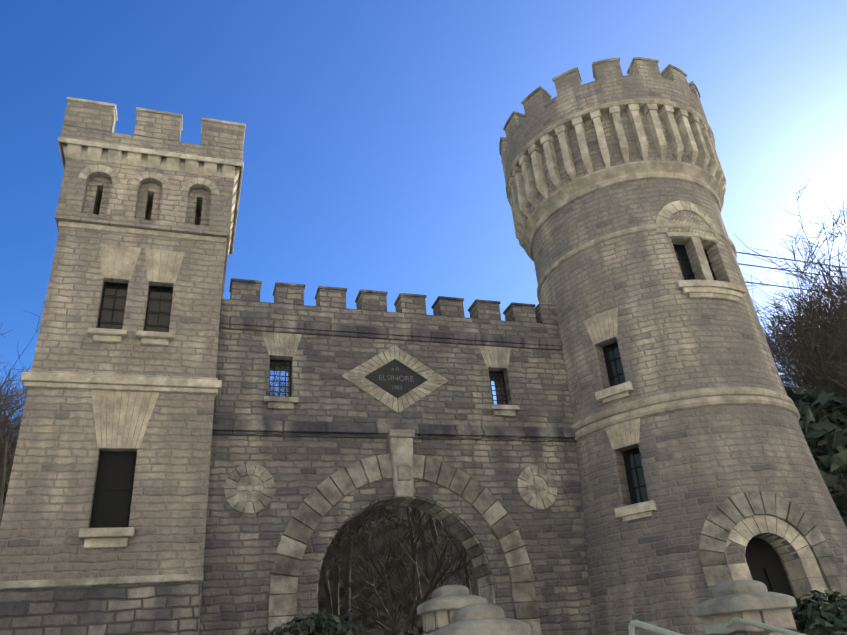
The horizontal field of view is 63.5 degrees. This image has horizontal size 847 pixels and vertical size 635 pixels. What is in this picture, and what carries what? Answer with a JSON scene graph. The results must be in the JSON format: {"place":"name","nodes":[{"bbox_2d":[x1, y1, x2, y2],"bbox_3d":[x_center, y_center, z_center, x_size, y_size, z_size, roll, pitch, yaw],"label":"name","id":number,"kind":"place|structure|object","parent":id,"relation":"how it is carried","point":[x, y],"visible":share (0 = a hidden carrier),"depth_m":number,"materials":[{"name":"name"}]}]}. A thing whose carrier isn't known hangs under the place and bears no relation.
{"place":"outdoors","nodes":[
{"label":"outdoors","id":0,"kind":"place"},
{"bbox_2d":[317,505,478,634],"bbox_3d":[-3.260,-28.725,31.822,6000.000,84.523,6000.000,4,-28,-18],"label":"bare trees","id":1,"kind":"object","parent":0,"point":[453,580],"depth_m":24.18,"materials":[{"name":"brown plant"}]},
{"bbox_2d":[0,323,13,512],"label":"bare tree","id":2,"kind":"object","parent":1,"relation":"on","point":[2,387],"visible":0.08,"depth_m":31.41,"materials":[{"name":"brown plant"}]},
{"bbox_2d":[0,392,16,520],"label":"bare tree","id":3,"kind":"object","parent":1,"relation":"on","point":[3,470],"visible":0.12,"depth_m":26.08,"materials":[{"name":"brown plant"}]},
{"bbox_2d":[1,418,19,514],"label":"bare tree","id":4,"kind":"object","parent":1,"relation":"on","point":[8,472],"depth_m":39.34,"materials":[{"name":"brown plant"}]},
{"bbox_2d":[0,376,22,493],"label":"bare tree","id":5,"kind":"object","parent":1,"relation":"on","point":[13,418],"visible":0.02,"depth_m":48.53,"materials":[{"name":"brown plant"}]},
{"bbox_2d":[0,394,24,508],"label":"bare tree","id":6,"kind":"object","parent":1,"relation":"on","point":[10,444],"visible":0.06,"depth_m":32.28,"materials":[{"name":"brown plant"}]},
{"bbox_2d":[0,396,25,519],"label":"bare tree","id":7,"kind":"object","parent":1,"relation":"on","point":[1,453],"visible":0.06,"depth_m":29.48,"materials":[{"name":"brown plant"}]},
{"bbox_2d":[0,364,25,455],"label":"bare tree","id":8,"kind":"object","parent":1,"relation":"on","point":[9,379],"visible":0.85,"depth_m":27.73,"materials":[{"name":"brown plant"}]},
{"bbox_2d":[1,368,24,484],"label":"bare tree","id":9,"kind":"object","parent":1,"relation":"on","point":[9,418],"visible":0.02,"depth_m":47.81,"materials":[{"name":"brown plant"}]},
{"bbox_2d":[0,364,27,458],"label":"bare tree","id":10,"kind":"object","parent":1,"relation":"on","point":[14,403],"visible":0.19,"depth_m":35.60,"materials":[{"name":"brown plant"}]},
{"bbox_2d":[0,349,28,486],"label":"bare tree","id":11,"kind":"object","parent":1,"relation":"on","point":[22,371],"visible":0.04,"depth_m":41.29,"materials":[{"name":"brown plant"}]},
{"bbox_2d":[0,363,30,520],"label":"bare tree","id":12,"kind":"object","parent":1,"relation":"on","point":[8,416],"visible":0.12,"depth_m":32.82,"materials":[{"name":"brown plant"}]},
{"bbox_2d":[0,299,44,498],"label":"bare tree","id":13,"kind":"object","parent":1,"relation":"on","point":[15,412],"visible":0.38,"depth_m":32.59,"materials":[{"name":"brown plant"}]},
{"bbox_2d":[0,581,200,634],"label":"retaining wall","id":14,"kind":"structure","parent":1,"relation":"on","point":[166,608],"depth_m":11.60,"materials":[{"name":"brick"}]},
{"bbox_2d":[0,573,203,588],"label":"stone ledge","id":15,"kind":"object","parent":14,"relation":"on","point":[94,581],"visible":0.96,"depth_m":11.74,"materials":[{"name":"beige stone"}]},
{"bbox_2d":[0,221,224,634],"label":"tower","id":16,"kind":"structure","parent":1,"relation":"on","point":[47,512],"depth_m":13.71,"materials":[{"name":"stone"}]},
{"bbox_2d":[89,451,136,527],"bbox_3d":[-6.049,3.388,13.386,0.720,1.560,0.080,4,-28,-18],"label":"window","id":17,"kind":"structure","parent":16,"relation":"attached to","point":[111,506],"depth_m":13.36,"materials":[{"name":"glass"}]},
{"bbox_2d":[21,97,245,548],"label":"stone trim","id":18,"kind":"structure","parent":16,"relation":"attached to","point":[114,537],"depth_m":15.88,"materials":[{"name":"stone"}]},
{"bbox_2d":[60,100,243,242],"bbox_3d":[-7.200,-3.639,18.621,4.150,1.200,4.150,4,-28,-18],"label":"battlement","id":19,"kind":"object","parent":18,"relation":"on","point":[96,123],"depth_m":16.83,"materials":[{"name":"stone"}]},
{"bbox_2d":[97,282,172,331],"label":"window grilles","id":20,"kind":"object","parent":16,"relation":"on","point":[150,286],"visible":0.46,"depth_m":15.21,"materials":[{"name":"black metal"}]},
{"bbox_2d":[99,284,171,331],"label":"window panes","id":21,"kind":"object","parent":16,"relation":"attached to","point":[119,303],"visible":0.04,"depth_m":15.23,"materials":[{"name":"black glass"}]},
{"bbox_2d":[91,244,184,447],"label":"window lintels","id":22,"kind":"object","parent":16,"relation":"attached to","point":[154,264],"visible":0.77,"depth_m":14.07,"materials":[{"name":"stone"}]},
{"bbox_2d":[55,158,232,298],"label":"tower wall","id":23,"kind":"structure","parent":16,"relation":"on","point":[99,198],"depth_m":16.23,"materials":[{"name":"stone"}]},
{"bbox_2d":[269,371,284,395],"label":"bare tree","id":24,"kind":"object","parent":1,"relation":"on","point":[273,385],"depth_m":27.50,"materials":[{"name":"brown plant"}]},
{"bbox_2d":[270,372,287,396],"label":"bare tree","id":25,"kind":"object","parent":1,"relation":"on","point":[278,384],"visible":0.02,"depth_m":28.01,"materials":[{"name":"brown plant"}]},
{"bbox_2d":[270,372,287,396],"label":"bare tree","id":26,"kind":"object","parent":1,"relation":"on","point":[278,385],"visible":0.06,"depth_m":34.30,"materials":[{"name":"brown plant"}]},
{"bbox_2d":[243,611,372,634],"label":"shrub","id":27,"kind":"object","parent":1,"relation":"on","point":[311,625],"visible":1,"depth_m":9.86,"materials":[{"name":"green plant"}]},
{"bbox_2d":[320,509,376,630],"bbox_3d":[-3.025,6.350,19.924,4.580,8.066,6.282,-13,-25,11],"label":"bare tree","id":28,"kind":"object","parent":1,"relation":"on","point":[329,609],"visible":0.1,"depth_m":18.93,"materials":[{"name":"brown plant"}]},
{"bbox_2d":[318,515,382,590],"bbox_3d":[-3.421,6.493,17.850,4.798,6.852,6.314,-3,-27,-3],"label":"bare tree","id":29,"kind":"object","parent":1,"relation":"on","point":[331,571],"visible":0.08,"depth_m":18.68,"materials":[{"name":"brown plant"}]},
{"bbox_2d":[332,506,393,622],"bbox_3d":[-2.866,5.316,22.004,6.883,9.539,3.990,-12,-30,14],"label":"bare tree","id":30,"kind":"object","parent":1,"relation":"on","point":[336,612],"depth_m":20.90,"materials":[{"name":"brown plant"}]},
{"bbox_2d":[320,506,433,632],"bbox_3d":[-1.448,6.693,18.965,3.519,7.071,4.826,11,-33,-24],"label":"bare tree","id":31,"kind":"object","parent":1,"relation":"on","point":[364,618],"visible":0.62,"depth_m":18.49,"materials":[{"name":"brown plant"}]},
{"bbox_2d":[343,505,416,611],"bbox_3d":[-1.871,6.112,23.681,5.302,7.835,5.660,-9,-30,7],"label":"bare tree","id":32,"kind":"object","parent":1,"relation":"on","point":[348,570],"visible":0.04,"depth_m":22.54,"materials":[{"name":"brown plant"}]},
{"bbox_2d":[328,508,447,634],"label":"bare tree","id":33,"kind":"object","parent":1,"relation":"on","point":[374,618],"visible":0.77,"depth_m":17.84,"materials":[{"name":"brown plant"}]},
{"bbox_2d":[353,548,431,633],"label":"bare tree","id":34,"kind":"object","parent":1,"relation":"on","point":[396,605],"visible":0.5,"depth_m":17.73,"materials":[{"name":"brown plant"}]},
{"bbox_2d":[199,299,591,634],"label":"wall","id":35,"kind":"structure","parent":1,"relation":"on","point":[240,549],"depth_m":15.64,"materials":[{"name":"brick"}]},
{"bbox_2d":[262,332,510,367],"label":"window lintels","id":36,"kind":"object","parent":35,"relation":"attached to","point":[502,355],"depth_m":16.10,"materials":[{"name":"stone"}]},
{"bbox_2d":[269,359,507,404],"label":"window grilles","id":37,"kind":"object","parent":35,"relation":"attached to","point":[290,361],"depth_m":16.02,"materials":[{"name":"metal"}]},
{"bbox_2d":[224,464,556,513],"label":"round medallions","id":38,"kind":"object","parent":35,"relation":"attached to","point":[548,500],"visible":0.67,"depth_m":14.40,"materials":[{"name":"stone"}]},
{"bbox_2d":[263,396,519,416],"bbox_3d":[-0.620,2.154,16.144,6.200,0.240,0.410,4,-28,-18],"label":"window trim","id":39,"kind":"structure","parent":35,"relation":"attached to","point":[277,402],"depth_m":15.27,"materials":[{"name":"beige stone"}]},
{"bbox_2d":[236,475,547,501],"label":"medallion centers","id":40,"kind":"structure","parent":35,"relation":"attached to","point":[256,481],"depth_m":14.34,"materials":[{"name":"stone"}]},
{"bbox_2d":[230,282,557,324],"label":"wall merlons","id":41,"kind":"object","parent":35,"relation":"on","point":[543,313],"depth_m":17.51,"materials":[{"name":"stone"}]},
{"bbox_2d":[212,278,576,441],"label":"wall trim","id":42,"kind":"structure","parent":35,"relation":"attached to","point":[236,427],"depth_m":16.33,"materials":[{"name":"stone"}]},
{"bbox_2d":[341,345,447,413],"bbox_3d":[-0.671,1.488,16.465,2.664,1.749,0.144,4,-28,-18],"label":"plaque frame","id":43,"kind":"object","parent":35,"relation":"attached to","point":[355,376],"visible":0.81,"depth_m":16.39,"materials":[{"name":"beige stone"}]},
{"bbox_2d":[365,359,426,398],"bbox_3d":[-0.674,1.493,16.473,1.580,1.026,0.124,4,-28,-18],"label":"plaque","id":44,"kind":"object","parent":35,"relation":"attached to","point":[404,371],"visible":0.88,"depth_m":16.43,"materials":[{"name":"stone"}]},
{"bbox_2d":[379,375,413,381],"bbox_3d":[-0.651,1.457,16.425,0.860,0.140,0.016,4,-28,-18],"label":"lettering","id":45,"kind":"object","parent":44,"relation":"attached to","point":[397,378],"visible":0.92,"depth_m":16.42},
{"bbox_2d":[387,429,414,498],"bbox_3d":[-0.482,3.301,15.437,0.620,1.520,0.340,4,-28,-18],"label":"keystone","id":46,"kind":"object","parent":35,"relation":"attached to","point":[401,446],"visible":0.92,"depth_m":15.35,"materials":[{"name":"stone"}]},
{"bbox_2d":[268,454,541,634],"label":"arch voussoirs","id":47,"kind":"object","parent":35,"relation":"attached to","point":[523,594],"visible":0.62,"depth_m":15.07,"materials":[{"name":"stone"}]},
{"bbox_2d":[318,506,472,634],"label":"bare tree","id":48,"kind":"object","parent":1,"relation":"on","point":[425,596],"visible":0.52,"depth_m":18.46,"materials":[{"name":"brown plant"}]},
{"bbox_2d":[377,505,425,599],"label":"bare tree","id":49,"kind":"object","parent":1,"relation":"on","point":[413,541],"visible":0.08,"depth_m":23.61,"materials":[{"name":"brown plant"}]},
{"bbox_2d":[381,624,423,634],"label":"shrub","id":50,"kind":"object","parent":1,"relation":"on","point":[394,631],"visible":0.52,"depth_m":10.84,"materials":[{"name":"green plant"}]},
{"bbox_2d":[395,505,428,578],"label":"bare tree","id":51,"kind":"object","parent":1,"relation":"on","point":[425,570],"visible":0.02,"depth_m":24.51,"materials":[{"name":"brown plant"}]},
{"bbox_2d":[374,518,474,589],"bbox_3d":[0.501,8.124,21.240,4.247,3.868,3.219,7,-29,-22],"label":"bare tree","id":52,"kind":"object","parent":1,"relation":"on","point":[440,565],"visible":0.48,"depth_m":21.52,"materials":[{"name":"brown plant"}]},
{"bbox_2d":[428,514,438,543],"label":"bare tree","id":53,"kind":"object","parent":1,"relation":"on","point":[432,533],"depth_m":26.68,"materials":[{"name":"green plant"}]},
{"bbox_2d":[396,511,471,594],"bbox_3d":[1.559,7.586,23.300,4.895,4.861,3.698,-24,-32,32],"label":"bare tree","id":54,"kind":"object","parent":1,"relation":"on","point":[465,562],"visible":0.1,"depth_m":23.40,"materials":[{"name":"brown plant"}]},
{"bbox_2d":[422,610,455,634],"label":"stone pillar","id":55,"kind":"structure","parent":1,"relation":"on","point":[434,621],"depth_m":8.31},
{"bbox_2d":[417,585,487,614],"bbox_3d":[0.347,3.563,8.681,0.760,0.313,0.760,4,-28,-18],"label":"pillar cap","id":56,"kind":"object","parent":55,"relation":"on","point":[451,597],"visible":0.96,"depth_m":8.42,"materials":[{"name":"beige stone"}]},
{"bbox_2d":[628,617,805,634],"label":"handrails","id":57,"kind":"object","parent":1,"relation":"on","point":[646,626],"visible":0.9,"depth_m":5.99,"materials":[{"name":"green metal"}]},
{"bbox_2d":[704,623,729,633],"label":"handrail fixings","id":58,"kind":"object","parent":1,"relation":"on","point":[716,628],"visible":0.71,"depth_m":6.90,"materials":[{"name":"green metal"}]},
{"bbox_2d":[702,608,797,634],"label":"stone pillar","id":59,"kind":"structure","parent":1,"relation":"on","point":[782,618],"depth_m":6.68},
{"bbox_2d":[693,580,796,617],"bbox_3d":[3.259,2.864,7.027,0.760,0.313,0.760,4,-28,-18],"label":"pillar cap","id":60,"kind":"object","parent":59,"relation":"on","point":[734,596],"visible":1,"depth_m":6.79,"materials":[{"name":"beige stone"}]},
{"bbox_2d":[752,299,830,393],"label":"bare tree","id":61,"kind":"object","parent":1,"relation":"on","point":[784,331],"visible":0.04,"depth_m":44.84,"materials":[{"name":"brown plant"}]},
{"bbox_2d":[738,238,846,386],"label":"bare tree","id":62,"kind":"object","parent":1,"relation":"on","point":[844,339],"visible":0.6,"depth_m":29.49,"materials":[{"name":"brown plant"}]},
{"bbox_2d":[743,273,845,357],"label":"bare tree","id":63,"kind":"object","parent":1,"relation":"on","point":[788,299],"visible":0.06,"depth_m":53.75,"materials":[{"name":"brown plant"}]},
{"bbox_2d":[743,261,846,395],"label":"bare tree","id":64,"kind":"object","parent":1,"relation":"on","point":[819,361],"visible":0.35,"depth_m":28.60,"materials":[{"name":"brown plant"}]},
{"bbox_2d":[750,213,846,392],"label":"bare tree","id":65,"kind":"object","parent":1,"relation":"on","point":[821,290],"visible":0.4,"depth_m":28.86,"materials":[{"name":"brown plant"}]},
{"bbox_2d":[753,264,846,393],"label":"bare tree","id":66,"kind":"object","parent":1,"relation":"on","point":[812,316],"visible":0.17,"depth_m":36.37,"materials":[{"name":"brown plant"}]},
{"bbox_2d":[756,292,846,362],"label":"bare tree","id":67,"kind":"object","parent":1,"relation":"on","point":[786,321],"visible":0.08,"depth_m":41.01,"materials":[{"name":"brown plant"}]},
{"bbox_2d":[770,334,833,401],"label":"bare tree","id":68,"kind":"object","parent":1,"relation":"on","point":[797,373],"depth_m":27.75,"materials":[{"name":"brown plant"}]},
{"bbox_2d":[759,278,846,402],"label":"bare tree","id":69,"kind":"object","parent":1,"relation":"on","point":[806,367],"visible":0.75,"depth_m":27.27,"materials":[{"name":"brown plant"}]},
{"bbox_2d":[759,231,846,391],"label":"bare tree","id":70,"kind":"object","parent":1,"relation":"on","point":[835,335],"visible":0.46,"depth_m":27.95,"materials":[{"name":"brown plant"}]},
{"bbox_2d":[762,290,843,392],"bbox_3d":[20.110,4.534,35.467,7.833,15.479,10.742,-14,-28,14],"label":"bare tree","id":71,"kind":"object","parent":1,"relation":"on","point":[794,344],"visible":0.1,"depth_m":34.93,"materials":[{"name":"brown plant"}]},
{"bbox_2d":[761,274,846,337],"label":"bare tree","id":72,"kind":"object","parent":1,"relation":"on","point":[812,292],"visible":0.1,"depth_m":52.73,"materials":[{"name":"brown plant"}]},
{"bbox_2d":[762,180,846,393],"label":"bare tree","id":73,"kind":"object","parent":1,"relation":"on","point":[838,254],"visible":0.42,"depth_m":34.57,"materials":[{"name":"brown plant"}]},
{"bbox_2d":[763,303,845,394],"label":"bare tree","id":74,"kind":"object","parent":1,"relation":"on","point":[797,344],"visible":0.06,"depth_m":41.88,"materials":[{"name":"brown plant"}]},
{"bbox_2d":[765,259,846,392],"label":"bare tree","id":75,"kind":"object","parent":1,"relation":"on","point":[827,314],"visible":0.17,"depth_m":36.05,"materials":[{"name":"brown plant"}]},
{"bbox_2d":[765,327,846,394],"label":"bare tree","id":76,"kind":"object","parent":1,"relation":"on","point":[790,365],"visible":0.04,"depth_m":36.47,"materials":[{"name":"brown plant"}]},
{"bbox_2d":[774,325,846,395],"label":"bare tree","id":77,"kind":"object","parent":1,"relation":"on","point":[812,367],"visible":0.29,"depth_m":28.17,"materials":[{"name":"brown plant"}]},
{"bbox_2d":[779,247,846,385],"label":"bare tree","id":78,"kind":"object","parent":1,"relation":"on","point":[820,299],"visible":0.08,"depth_m":36.30,"materials":[{"name":"brown plant"}]},
{"bbox_2d":[780,207,846,379],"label":"bare tree","id":79,"kind":"object","parent":1,"relation":"on","point":[822,278],"visible":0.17,"depth_m":33.46,"materials":[{"name":"brown plant"}]},
{"bbox_2d":[782,247,846,311],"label":"bare tree","id":80,"kind":"object","parent":1,"relation":"on","point":[816,275],"visible":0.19,"depth_m":53.63,"materials":[{"name":"brown plant"}]},
{"bbox_2d":[783,308,845,387],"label":"bare tree","id":81,"kind":"object","parent":1,"relation":"on","point":[802,372],"depth_m":42.21,"materials":[{"name":"brown plant"}]},
{"bbox_2d":[783,385,846,527],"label":"ivy","id":82,"kind":"object","parent":1,"relation":"on","point":[814,400],"visible":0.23,"depth_m":22.73,"materials":[{"name":"green plant"}]},
{"bbox_2d":[784,363,846,515],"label":"bare tree","id":83,"kind":"object","parent":1,"relation":"on","point":[840,409],"visible":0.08,"depth_m":24.95,"materials":[{"name":"brown plant"}]},
{"bbox_2d":[785,266,846,386],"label":"bare tree","id":84,"kind":"object","parent":1,"relation":"on","point":[837,307],"visible":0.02,"depth_m":50.48,"materials":[{"name":"brown plant"}]},
{"bbox_2d":[790,589,846,634],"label":"shrub","id":85,"kind":"object","parent":1,"relation":"on","point":[827,622],"visible":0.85,"depth_m":8.81,"materials":[{"name":"green plant"}]},
{"bbox_2d":[790,396,846,496],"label":"tree","id":86,"kind":"object","parent":1,"relation":"on","point":[841,484],"visible":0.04,"depth_m":20.21,"materials":[{"name":"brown plant"}]},
{"bbox_2d":[791,340,846,395],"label":"bare tree","id":87,"kind":"object","parent":1,"relation":"on","point":[831,371],"visible":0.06,"depth_m":31.53,"materials":[{"name":"brown plant"}]},
{"bbox_2d":[793,252,846,343],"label":"bare tree","id":88,"kind":"object","parent":1,"relation":"on","point":[826,287],"depth_m":48.93,"materials":[{"name":"brown plant"}]},
{"bbox_2d":[798,394,846,490],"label":"bare tree","id":89,"kind":"object","parent":1,"relation":"on","point":[816,454],"visible":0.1,"depth_m":22.62,"materials":[{"name":"brown plant"}]},
{"bbox_2d":[802,350,846,419],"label":"bare tree","id":90,"kind":"object","parent":1,"relation":"on","point":[840,393],"visible":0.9,"depth_m":22.84,"materials":[{"name":"brown plant"}]},
{"bbox_2d":[0,0,846,444],"label":"sky","id":91,"kind":"structure","parent":0,"point":[372,159],"materials":[{"name":"blue"}]},
{"bbox_2d":[431,604,530,634],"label":"pillar cap","id":92,"kind":"object","parent":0,"point":[481,619],"visible":1,"depth_m":6.04,"materials":[{"name":"beige stone"}]},
{"bbox_2d":[501,60,846,634],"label":"round tower","id":93,"kind":"structure","parent":0,"point":[699,464],"depth_m":16.32,"materials":[{"name":"beige stone"}]},
{"bbox_2d":[499,57,700,164],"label":"round tower merlon caps","id":94,"kind":"object","parent":93,"relation":"on","point":[593,64],"visible":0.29,"depth_m":20.37,"materials":[{"name":"stone"}]},
{"bbox_2d":[583,308,639,449],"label":"window lintels","id":95,"kind":"object","parent":93,"relation":"on","point":[633,427],"visible":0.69,"depth_m":16.98,"materials":[{"name":"stone"}]},
{"bbox_2d":[506,98,723,261],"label":"round tower crown mouldings","id":96,"kind":"object","parent":93,"relation":"on","point":[546,209],"visible":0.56,"depth_m":19.20,"materials":[{"name":"stone"}]},
{"bbox_2d":[508,103,725,248],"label":"corbels","id":97,"kind":"object","parent":93,"relation":"attached to","point":[695,134],"visible":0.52,"depth_m":19.36,"materials":[{"name":"stone"}]},
{"bbox_2d":[603,244,715,504],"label":"windows","id":98,"kind":"structure","parent":93,"relation":"on","point":[627,454],"depth_m":16.86,"materials":[{"name":"black glass"}]},
{"bbox_2d":[604,244,716,501],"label":"window bars","id":99,"kind":"object","parent":93,"relation":"on","point":[681,259],"visible":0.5,"depth_m":17.05,"materials":[{"name":"black metal"}]},
{"bbox_2d":[537,223,799,440],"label":"round tower strings","id":100,"kind":"object","parent":93,"relation":"attached to","point":[738,396],"visible":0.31,"depth_m":15.93,"materials":[{"name":"stone"}]},
{"bbox_2d":[595,200,829,616],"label":"stone trim","id":101,"kind":"structure","parent":93,"relation":"attached to","point":[806,566],"depth_m":14.84,"materials":[{"name":"stone"}]},
{"bbox_2d":[699,491,846,600],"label":"round tower door voussoirs","id":102,"kind":"object","parent":93,"relation":"on","point":[791,513],"visible":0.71,"depth_m":14.00,"materials":[{"name":"stone"}]},
{"bbox_2d":[745,537,802,630],"bbox_3d":[7.042,5.964,13.517,0.962,3.240,0.497,-3,-27,-3],"label":"door","id":103,"kind":"structure","parent":93,"relation":"attached to","point":[764,563],"depth_m":14.08,"materials":[{"name":"paint"}]},
{"bbox_2d":[737,252,846,294],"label":"overhead wires","id":104,"kind":"object","parent":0,"point":[781,269],"visible":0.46,"depth_m":39.90,"materials":[{"name":"black metal"}]}
]}

